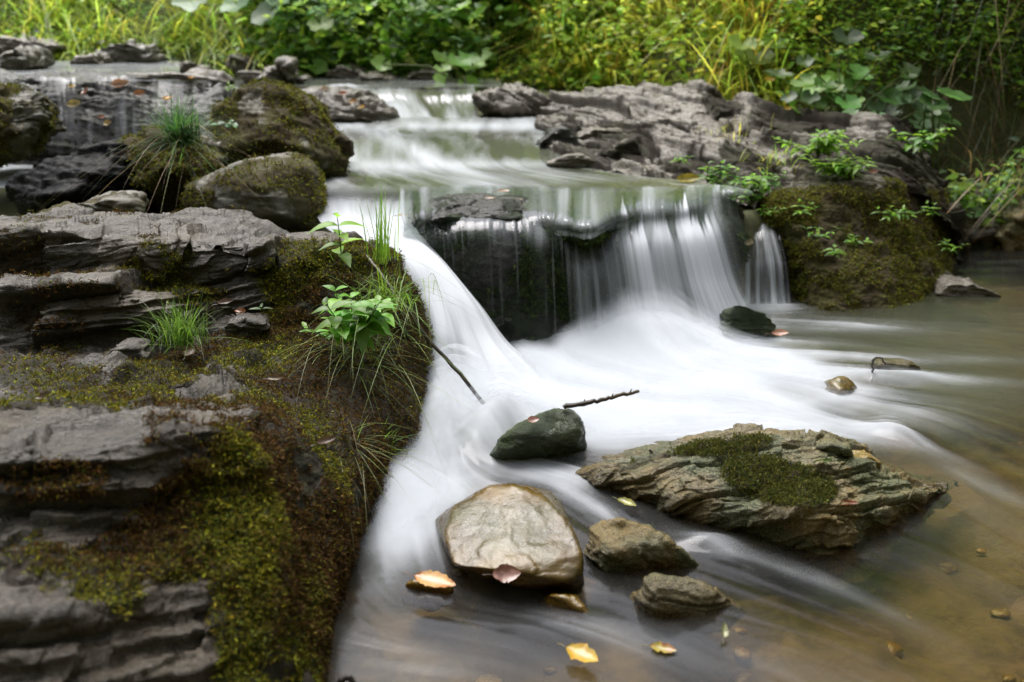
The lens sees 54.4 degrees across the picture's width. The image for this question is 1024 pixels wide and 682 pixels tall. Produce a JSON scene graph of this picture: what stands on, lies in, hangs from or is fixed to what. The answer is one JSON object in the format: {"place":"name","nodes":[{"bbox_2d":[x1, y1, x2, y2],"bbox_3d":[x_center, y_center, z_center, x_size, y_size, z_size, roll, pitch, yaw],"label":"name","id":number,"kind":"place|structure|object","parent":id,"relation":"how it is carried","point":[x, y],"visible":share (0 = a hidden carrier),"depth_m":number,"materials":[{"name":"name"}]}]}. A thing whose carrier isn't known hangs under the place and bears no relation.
{"place":"outdoors","nodes":[
{"label":"outdoors","id":0,"kind":"place"},
{"bbox_2d":[0,166,32,181],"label":"water","id":1,"kind":"structure","parent":0,"point":[10,170],"depth_m":4.10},
{"bbox_2d":[0,81,66,168],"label":"boulder","id":2,"kind":"object","parent":1,"relation":"on","point":[37,113],"visible":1,"depth_m":3.82,"materials":[{"name":"stone"}]},
{"bbox_2d":[9,61,179,80],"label":"water","id":3,"kind":"structure","parent":0,"point":[145,68],"depth_m":5.67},
{"bbox_2d":[0,45,55,70],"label":"boulder","id":4,"kind":"object","parent":3,"relation":"in","point":[21,57],"visible":0.79,"depth_m":5.46,"materials":[{"name":"stone"}]},
{"bbox_2d":[0,33,65,54],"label":"boulder","id":5,"kind":"object","parent":3,"relation":"on","point":[8,43],"visible":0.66,"depth_m":6.64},
{"bbox_2d":[70,52,112,64],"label":"boulder","id":6,"kind":"object","parent":3,"relation":"on","point":[97,58],"visible":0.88,"depth_m":6.11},
{"bbox_2d":[232,75,500,86],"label":"water","id":7,"kind":"structure","parent":0,"point":[319,80],"depth_m":6.12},
{"bbox_2d":[180,61,196,72],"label":"stone","id":8,"kind":"object","parent":7,"relation":"on","point":[185,66],"visible":0.39,"depth_m":6.05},
{"bbox_2d":[236,70,261,83],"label":"stone","id":9,"kind":"object","parent":7,"relation":"on","point":[246,76],"visible":0.7,"depth_m":6.06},
{"bbox_2d":[256,65,285,83],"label":"stone","id":10,"kind":"object","parent":7,"relation":"on","point":[271,72],"visible":0.68,"depth_m":6.02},
{"bbox_2d":[280,67,298,83],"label":"stone","id":11,"kind":"object","parent":7,"relation":"on","point":[289,77],"visible":0.66,"depth_m":6.03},
{"bbox_2d":[274,56,298,73],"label":"stone","id":12,"kind":"object","parent":11,"relation":"on","point":[288,63],"visible":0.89,"depth_m":5.99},
{"bbox_2d":[272,43,333,76],"bbox_3d":[-1.398,-1.885,6.754,0.448,0.269,0.260,0,18,0],"label":"butterbur","id":13,"kind":"object","parent":7,"relation":"on","point":[319,66],"visible":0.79,"depth_m":6.74,"materials":[{"name":"green plant"}]},
{"bbox_2d":[333,84,472,125],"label":"waterfall","id":14,"kind":"structure","parent":0,"point":[404,118],"depth_m":5.36,"materials":[{"name":"liquid"}]},
{"bbox_2d":[317,201,538,440],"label":"waterfall","id":15,"kind":"structure","parent":0,"point":[488,352],"depth_m":2.95,"materials":[{"name":"liquid"}]},
{"bbox_2d":[0,0,1023,681],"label":"ground","id":16,"kind":"structure","parent":0,"point":[798,628],"depth_m":2.23,"materials":[{"name":"liquid"}]},
{"bbox_2d":[4,137,158,214],"bbox_3d":[-1.516,-0.572,3.536,0.548,0.282,0.628,0,18,0],"label":"boulder","id":17,"kind":"object","parent":16,"relation":"on","point":[40,185],"visible":0.66,"depth_m":3.38,"materials":[{"name":"black stone"}]},
{"bbox_2d":[119,122,227,213],"bbox_3d":[-1.238,-0.627,3.605,0.456,0.339,0.502,0,18,0],"label":"boulder","id":18,"kind":"object","parent":17,"relation":"on","point":[145,179],"visible":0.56,"depth_m":3.44,"materials":[{"name":"stone"}]},
{"bbox_2d":[48,80,290,213],"bbox_3d":[-0.990,-0.541,3.102,0.778,0.533,0.754,4,19,13],"label":"grass tuft","id":19,"kind":"object","parent":18,"relation":"on","point":[182,131],"visible":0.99,"depth_m":3.14,"materials":[{"name":"green plant"}]},
{"bbox_2d":[0,68,244,167],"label":"rock ledge","id":20,"kind":"object","parent":16,"relation":"on","point":[121,109],"visible":0.45,"depth_m":4.35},
{"bbox_2d":[105,78,128,86],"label":"fallen leaf","id":21,"kind":"object","parent":20,"relation":"on","point":[118,82],"visible":1,"depth_m":4.34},
{"bbox_2d":[121,68,234,93],"bbox_3d":[-1.568,-1.238,4.753,0.516,0.124,0.321,0,18,0],"label":"rock slab","id":22,"kind":"object","parent":20,"relation":"on","point":[202,80],"visible":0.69,"depth_m":4.62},
{"bbox_2d":[95,39,168,62],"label":"boulder","id":23,"kind":"object","parent":16,"relation":"on","point":[131,51],"visible":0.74,"depth_m":6.37,"materials":[{"name":"stone"}]},
{"bbox_2d":[0,0,298,74],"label":"undergrowth","id":24,"kind":"object","parent":16,"relation":"on","point":[112,23],"visible":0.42,"depth_m":7.11,"materials":[{"name":"green plant"}]},
{"bbox_2d":[0,0,343,76],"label":"grass","id":25,"kind":"structure","parent":16,"relation":"on","point":[45,15],"depth_m":7.16,"materials":[{"name":"green plant"}]},
{"bbox_2d":[0,204,434,681],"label":"rock ledge","id":26,"kind":"object","parent":16,"relation":"on","point":[168,517],"visible":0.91,"depth_m":1.73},
{"bbox_2d":[38,190,148,212],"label":"boulder","id":27,"kind":"object","parent":26,"relation":"on","point":[133,200],"visible":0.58,"depth_m":3.02,"materials":[{"name":"stone"}]},
{"bbox_2d":[104,337,151,360],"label":"stone","id":28,"kind":"object","parent":26,"relation":"on","point":[128,346],"visible":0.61,"depth_m":2.19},
{"bbox_2d":[110,288,258,359],"bbox_3d":[-0.739,-0.004,2.270,0.382,0.247,0.268,0,18,0],"label":"grass tuft","id":29,"kind":"object","parent":26,"relation":"on","point":[179,333],"visible":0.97,"depth_m":2.26,"materials":[{"name":"green plant"}]},
{"bbox_2d":[224,312,269,336],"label":"stone","id":30,"kind":"object","parent":26,"relation":"on","point":[252,322],"visible":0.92,"depth_m":2.44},
{"bbox_2d":[300,317,339,344],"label":"herb sprig","id":31,"kind":"object","parent":26,"relation":"on","point":[323,334],"visible":0.76,"depth_m":2.37,"materials":[{"name":"green plant"}]},
{"bbox_2d":[312,435,335,445],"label":"fallen leaf","id":32,"kind":"object","parent":26,"relation":"on","point":[325,439],"visible":1,"depth_m":1.90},
{"bbox_2d":[307,213,366,267],"bbox_3d":[-0.432,-0.255,2.509,0.121,0.142,0.114,7,19,21],"label":"herb sprig","id":33,"kind":"object","parent":26,"relation":"on","point":[346,257],"visible":1,"depth_m":2.50,"materials":[{"name":"green plant"}]},
{"bbox_2d":[311,285,396,352],"bbox_3d":[-0.371,-0.047,2.368,0.205,0.147,0.204,0,18,0],"label":"herb sprig","id":34,"kind":"object","parent":26,"relation":"on","point":[373,319],"visible":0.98,"depth_m":2.34,"materials":[{"name":"green plant"}]},
{"bbox_2d":[355,176,401,264],"bbox_3d":[-0.337,-0.309,2.578,0.134,0.232,0.138,-16,24,-41],"label":"grass tuft","id":35,"kind":"object","parent":26,"relation":"on","point":[381,249],"visible":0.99,"depth_m":2.60,"materials":[{"name":"green plant"}]},
{"bbox_2d":[263,300,499,497],"bbox_3d":[-0.383,0.105,2.335,0.803,0.413,0.675,0,18,0],"label":"grass tuft","id":36,"kind":"object","parent":26,"relation":"on","point":[349,352],"visible":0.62,"depth_m":2.34,"materials":[{"name":"green plant"}]},
{"bbox_2d":[306,252,498,417],"bbox_3d":[-0.333,-0.004,2.503,0.701,0.414,0.475,8,20,24],"label":"grass tuft","id":37,"kind":"object","parent":26,"relation":"on","point":[396,300],"visible":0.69,"depth_m":2.54,"materials":[{"name":"green plant"}]},
{"bbox_2d":[330,420,478,561],"bbox_3d":[-0.373,0.361,2.108,0.731,0.423,0.555,-15,23,-39],"label":"grass tuft","id":38,"kind":"object","parent":26,"relation":"on","point":[383,465],"visible":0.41,"depth_m":2.08,"materials":[{"name":"green plant"}]},
{"bbox_2d":[365,254,485,404],"bbox_3d":[-0.270,-0.035,2.656,0.489,0.372,0.082,14,23,37],"label":"stick","id":39,"kind":"object","parent":26,"relation":"on","point":[456,369],"visible":0.7,"depth_m":2.58,"materials":[{"name":"wood"}]},
{"bbox_2d":[225,53,268,72],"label":"boulder","id":40,"kind":"object","parent":16,"relation":"on","point":[240,63],"visible":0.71,"depth_m":6.69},
{"bbox_2d":[179,148,328,232],"bbox_3d":[-0.880,-0.509,3.433,0.508,0.296,0.596,0,18,0],"label":"boulder","id":41,"kind":"object","parent":16,"relation":"on","point":[258,184],"visible":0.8,"depth_m":3.25,"materials":[{"name":"stone"}]},
{"bbox_2d":[206,77,350,185],"bbox_3d":[-0.914,-0.833,3.948,0.560,0.425,0.625,0,18,0],"label":"boulder","id":42,"kind":"object","parent":16,"relation":"on","point":[272,117],"visible":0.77,"depth_m":3.79,"materials":[{"name":"stone"}]},
{"bbox_2d":[331,134,354,158],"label":"boulder","id":43,"kind":"object","parent":42,"relation":"on","point":[346,143],"visible":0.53,"depth_m":3.94,"materials":[{"name":"stone"}]},
{"bbox_2d":[247,0,338,42],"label":"shrub","id":44,"kind":"object","parent":16,"relation":"on","point":[296,14],"visible":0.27,"depth_m":6.94,"materials":[{"name":"green plant"}]},
{"bbox_2d":[171,0,438,50],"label":"butterbur","id":45,"kind":"object","parent":16,"relation":"on","point":[262,9],"visible":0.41,"depth_m":6.83,"materials":[{"name":"green plant"}]},
{"bbox_2d":[323,62,369,78],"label":"boulder","id":46,"kind":"object","parent":16,"relation":"on","point":[342,72],"visible":0.62,"depth_m":6.55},
{"bbox_2d":[300,85,399,132],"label":"boulder","id":47,"kind":"object","parent":16,"relation":"on","point":[374,109],"visible":0.64,"depth_m":5.26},
{"bbox_2d":[221,0,519,77],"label":"undergrowth","id":48,"kind":"object","parent":16,"relation":"on","point":[303,35],"visible":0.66,"depth_m":6.73,"materials":[{"name":"green plant"}]},
{"bbox_2d":[358,71,396,80],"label":"boulder","id":49,"kind":"object","parent":16,"relation":"on","point":[374,75],"visible":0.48,"depth_m":6.40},
{"bbox_2d":[292,0,464,74],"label":"butterbur","id":50,"kind":"object","parent":16,"relation":"on","point":[326,23],"visible":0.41,"depth_m":6.77,"materials":[{"name":"green plant"}]},
{"bbox_2d":[203,0,560,88],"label":"grass","id":51,"kind":"structure","parent":16,"relation":"on","point":[497,62],"depth_m":6.83,"materials":[{"name":"green plant"}]},
{"bbox_2d":[402,65,452,88],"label":"boulder","id":52,"kind":"object","parent":16,"relation":"on","point":[427,73],"visible":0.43,"depth_m":6.43,"materials":[{"name":"stone"}]},
{"bbox_2d":[402,579,455,611],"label":"stone","id":53,"kind":"object","parent":16,"relation":"on","point":[416,594],"visible":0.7,"depth_m":1.83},
{"bbox_2d":[371,49,492,94],"bbox_3d":[-0.478,-1.688,6.237,0.767,0.276,0.317,5,19,16],"label":"butterbur","id":54,"kind":"object","parent":16,"relation":"on","point":[465,61],"visible":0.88,"depth_m":6.16,"materials":[{"name":"green plant"}]},
{"bbox_2d":[334,0,604,45],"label":"undergrowth","id":55,"kind":"object","parent":16,"relation":"on","point":[507,11],"visible":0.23,"depth_m":6.90,"materials":[{"name":"green plant"}]},
{"bbox_2d":[435,483,584,593],"bbox_3d":[-0.011,0.357,2.078,0.300,0.161,0.575,0,18,0],"label":"boulder","id":56,"kind":"object","parent":16,"relation":"on","point":[529,533],"visible":0.98,"depth_m":1.89,"materials":[{"name":"stone"}]},
{"bbox_2d":[484,564,520,582],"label":"fallen leaf","id":57,"kind":"object","parent":56,"relation":"on","point":[504,573],"visible":1,"depth_m":1.78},
{"bbox_2d":[403,0,616,76],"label":"butterbur","id":58,"kind":"object","parent":16,"relation":"on","point":[464,13],"visible":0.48,"depth_m":6.67,"materials":[{"name":"green plant"}]},
{"bbox_2d":[471,81,551,123],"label":"boulder","id":59,"kind":"object","parent":16,"relation":"on","point":[511,103],"visible":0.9,"depth_m":5.37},
{"bbox_2d":[483,408,586,469],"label":"boulder","id":60,"kind":"object","parent":16,"relation":"on","point":[553,438],"visible":0.87,"depth_m":2.35,"materials":[{"name":"green stone"}]},
{"bbox_2d":[563,389,639,408],"bbox_3d":[0.214,0.140,2.378,0.188,0.046,0.026,-2,18,-8],"label":"stick","id":61,"kind":"object","parent":60,"relation":"on","point":[586,402],"visible":1,"depth_m":2.37,"materials":[{"name":"wood"}]},
{"bbox_2d":[453,0,644,91],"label":"undergrowth","id":62,"kind":"object","parent":16,"relation":"on","point":[523,68],"visible":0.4,"depth_m":6.47,"materials":[{"name":"green plant"}]},
{"bbox_2d":[535,126,578,156],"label":"boulder","id":63,"kind":"object","parent":16,"relation":"on","point":[562,134],"visible":0.69,"depth_m":4.46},
{"bbox_2d":[546,153,594,169],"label":"boulder","id":64,"kind":"object","parent":16,"relation":"on","point":[571,161],"visible":0.98,"depth_m":4.13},
{"bbox_2d":[393,184,750,350],"bbox_3d":[0.230,-0.238,3.702,1.494,0.680,1.214,0,18,0],"label":"boulder","id":65,"kind":"object","parent":16,"relation":"on","point":[525,269],"visible":0.59,"depth_m":3.29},
{"bbox_2d":[696,160,741,183],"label":"herb sprig","id":66,"kind":"object","parent":65,"relation":"on","point":[712,173],"visible":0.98,"depth_m":3.77,"materials":[{"name":"green plant"}]},
{"bbox_2d":[699,169,747,190],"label":"herb sprig","id":67,"kind":"object","parent":65,"relation":"on","point":[720,181],"visible":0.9,"depth_m":3.76,"materials":[{"name":"green plant"}]},
{"bbox_2d":[710,171,788,205],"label":"herb sprig","id":68,"kind":"object","parent":65,"relation":"on","point":[761,187],"visible":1,"depth_m":3.67,"materials":[{"name":"green plant"}]},
{"bbox_2d":[540,0,614,43],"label":"shrub","id":69,"kind":"object","parent":16,"relation":"on","point":[568,4],"visible":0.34,"depth_m":6.51,"materials":[{"name":"green plant"}]},
{"bbox_2d":[576,127,625,140],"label":"boulder","id":70,"kind":"object","parent":16,"relation":"on","point":[587,133],"visible":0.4,"depth_m":4.55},
{"bbox_2d":[595,138,641,159],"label":"boulder","id":71,"kind":"object","parent":16,"relation":"on","point":[630,145],"visible":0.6,"depth_m":4.26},
{"bbox_2d":[583,517,703,590],"bbox_3d":[0.253,0.419,1.975,0.236,0.184,0.200,0,18,0],"label":"boulder","id":72,"kind":"object","parent":16,"relation":"on","point":[618,552],"visible":0.91,"depth_m":1.90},
{"bbox_2d":[462,0,894,115],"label":"grass","id":73,"kind":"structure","parent":16,"relation":"on","point":[749,19],"depth_m":5.71,"materials":[{"name":"green plant"}]},
{"bbox_2d":[518,0,847,109],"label":"undergrowth","id":74,"kind":"object","parent":16,"relation":"on","point":[620,9],"visible":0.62,"depth_m":5.94,"materials":[{"name":"green plant"}]},
{"bbox_2d":[630,572,746,634],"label":"boulder","id":75,"kind":"object","parent":16,"relation":"on","point":[670,603],"visible":1,"depth_m":1.75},
{"bbox_2d":[372,408,1023,681],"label":"pebbles","id":76,"kind":"object","parent":16,"relation":"on","point":[740,653],"visible":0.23,"depth_m":1.87,"materials":[{"name":"stone"}]},
{"bbox_2d":[534,79,970,277],"bbox_3d":[1.226,-0.812,4.836,2.232,0.839,2.108,0,18,0],"label":"rock outcrop","id":77,"kind":"object","parent":16,"relation":"on","point":[660,124],"visible":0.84,"depth_m":4.45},
{"bbox_2d":[739,142,812,174],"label":"herb sprig","id":78,"kind":"object","parent":77,"relation":"on","point":[777,158],"visible":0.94,"depth_m":4.08,"materials":[{"name":"green plant"}]},
{"bbox_2d":[772,129,863,157],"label":"herb sprig","id":79,"kind":"object","parent":77,"relation":"on","point":[826,145],"visible":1,"depth_m":3.93,"materials":[{"name":"green plant"}]},
{"bbox_2d":[886,128,954,154],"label":"herb sprig","id":80,"kind":"object","parent":77,"relation":"on","point":[929,142],"visible":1,"depth_m":4.06,"materials":[{"name":"green plant"}]},
{"bbox_2d":[719,305,786,347],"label":"boulder","id":81,"kind":"object","parent":16,"relation":"on","point":[741,322],"visible":0.66,"depth_m":3.25,"materials":[{"name":"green stone"}]},
{"bbox_2d":[727,34,787,92],"bbox_3d":[1.296,-1.401,5.324,0.315,0.459,0.192,0,18,0],"label":"butterbur","id":82,"kind":"object","parent":16,"relation":"on","point":[742,51],"visible":0.91,"depth_m":5.29,"materials":[{"name":"green plant"}]},
{"bbox_2d":[566,423,959,588],"bbox_3d":[0.562,0.274,2.316,0.805,0.270,0.677,12,22,34],"label":"rock slab","id":83,"kind":"object","parent":16,"relation":"on","point":[759,493],"visible":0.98,"depth_m":2.07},
{"bbox_2d":[815,434,852,456],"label":"stone","id":84,"kind":"object","parent":83,"relation":"on","point":[829,443],"visible":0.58,"depth_m":2.10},
{"bbox_2d":[852,450,880,467],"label":"stone","id":85,"kind":"object","parent":83,"relation":"on","point":[861,453],"visible":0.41,"depth_m":2.19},
{"bbox_2d":[764,69,864,113],"bbox_3d":[1.485,-1.127,4.885,0.503,0.394,0.275,0,18,0],"label":"butterbur","id":86,"kind":"object","parent":16,"relation":"on","point":[807,82],"visible":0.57,"depth_m":4.86,"materials":[{"name":"green plant"}]},
{"bbox_2d":[815,376,859,405],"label":"boulder","id":87,"kind":"object","parent":16,"relation":"on","point":[840,385],"visible":0.73,"depth_m":2.79,"materials":[{"name":"stone"}]},
{"bbox_2d":[780,27,930,112],"bbox_3d":[1.614,-1.240,4.916,0.959,0.600,0.528,-4,19,-13],"label":"butterbur","id":88,"kind":"object","parent":16,"relation":"on","point":[890,91],"visible":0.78,"depth_m":4.81,"materials":[{"name":"green plant"}]},
{"bbox_2d":[757,172,960,322],"bbox_3d":[1.622,-0.392,4.133,1.572,0.651,0.790,-11,21,-30],"label":"rock block","id":89,"kind":"object","parent":16,"relation":"on","point":[902,263],"visible":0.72,"depth_m":3.78,"materials":[{"name":"plant"}]},
{"bbox_2d":[802,226,838,239],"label":"herb sprig","id":90,"kind":"object","parent":89,"relation":"on","point":[817,234],"visible":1,"depth_m":3.60,"materials":[{"name":"green plant"}]},
{"bbox_2d":[797,154,876,178],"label":"herb sprig","id":91,"kind":"object","parent":89,"relation":"on","point":[836,164],"visible":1,"depth_m":3.88,"materials":[{"name":"green plant"}]},
{"bbox_2d":[871,205,903,221],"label":"herb sprig","id":92,"kind":"object","parent":89,"relation":"on","point":[889,217],"visible":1,"depth_m":3.67,"materials":[{"name":"green plant"}]},
{"bbox_2d":[748,0,1023,109],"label":"undergrowth","id":93,"kind":"object","parent":16,"relation":"on","point":[887,14],"visible":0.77,"depth_m":5.19,"materials":[{"name":"green plant"}]},
{"bbox_2d":[868,357,919,385],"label":"boulder","id":94,"kind":"object","parent":16,"relation":"on","point":[891,377],"visible":0.69,"depth_m":2.97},
{"bbox_2d":[842,81,950,170],"bbox_3d":[1.800,-1.018,4.712,0.516,0.414,0.232,0,18,0],"label":"butterbur","id":95,"kind":"object","parent":16,"relation":"on","point":[901,99],"visible":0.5,"depth_m":4.72,"materials":[{"name":"green plant"}]},
{"bbox_2d":[787,0,1023,282],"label":"grass","id":96,"kind":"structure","parent":16,"relation":"on","point":[1014,260],"depth_m":4.97,"materials":[{"name":"green plant"}]},
{"bbox_2d":[912,86,972,200],"bbox_3d":[1.985,-0.768,4.657,0.306,0.834,0.269,0,18,0],"label":"butterbur","id":97,"kind":"object","parent":16,"relation":"on","point":[926,97],"visible":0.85,"depth_m":4.59,"materials":[{"name":"green plant"}]},
{"bbox_2d":[882,0,1023,107],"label":"undergrowth","id":98,"kind":"object","parent":16,"relation":"on","point":[962,37],"visible":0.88,"depth_m":5.06,"materials":[{"name":"green plant"}]},
{"bbox_2d":[938,147,1023,249],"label":"grass tuft","id":99,"kind":"object","parent":16,"relation":"on","point":[1010,183],"visible":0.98,"depth_m":4.17,"materials":[{"name":"green plant"}]},
{"bbox_2d":[939,136,1023,268],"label":"shrub","id":100,"kind":"object","parent":16,"relation":"on","point":[958,188],"visible":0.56,"depth_m":4.57,"materials":[{"name":"green plant"}]},
{"bbox_2d":[331,117,747,189],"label":"water","id":101,"kind":"structure","parent":0,"point":[425,158],"depth_m":4.20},
{"bbox_2d":[671,173,700,181],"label":"fallen leaf","id":102,"kind":"object","parent":101,"relation":"on","point":[688,177],"visible":1,"depth_m":3.78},
{"bbox_2d":[406,185,747,328],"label":"waterfall","id":103,"kind":"structure","parent":0,"point":[713,292],"depth_m":3.32,"materials":[{"name":"liquid"}]},
{"bbox_2d":[368,303,1020,554],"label":"water","id":104,"kind":"structure","parent":0,"point":[685,377],"depth_m":2.85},
{"bbox_2d":[402,570,455,587],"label":"fallen leaf","id":105,"kind":"object","parent":104,"relation":"on","point":[431,578],"visible":1,"depth_m":1.81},
{"bbox_2d":[497,317,514,335],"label":"rock","id":106,"kind":"object","parent":104,"relation":"in","point":[506,326],"visible":0.53,"depth_m":3.21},
{"bbox_2d":[538,592,588,629],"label":"stone","id":107,"kind":"object","parent":104,"relation":"in","point":[570,611],"visible":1,"depth_m":1.79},
{"bbox_2d":[558,643,597,661],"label":"fallen leaf","id":108,"kind":"object","parent":104,"relation":"on","point":[582,652],"visible":1,"depth_m":1.62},
{"bbox_2d":[641,641,676,652],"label":"fallen leaf","id":109,"kind":"object","parent":104,"relation":"on","point":[658,646],"visible":1,"depth_m":1.65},
{"bbox_2d":[933,274,1000,302],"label":"stone","id":110,"kind":"object","parent":104,"relation":"on","point":[948,288],"visible":0.95,"depth_m":3.75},
{"bbox_2d":[964,207,1000,243],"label":"stone","id":111,"kind":"object","parent":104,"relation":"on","point":[976,230],"visible":0.45,"depth_m":4.56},
{"bbox_2d":[994,199,1023,255],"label":"stone","id":112,"kind":"object","parent":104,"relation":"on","point":[1009,236],"visible":0.79,"depth_m":4.50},
{"bbox_2d":[744,223,786,320],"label":"waterfall","id":113,"kind":"structure","parent":0,"point":[775,316],"depth_m":3.68,"materials":[{"name":"liquid"}]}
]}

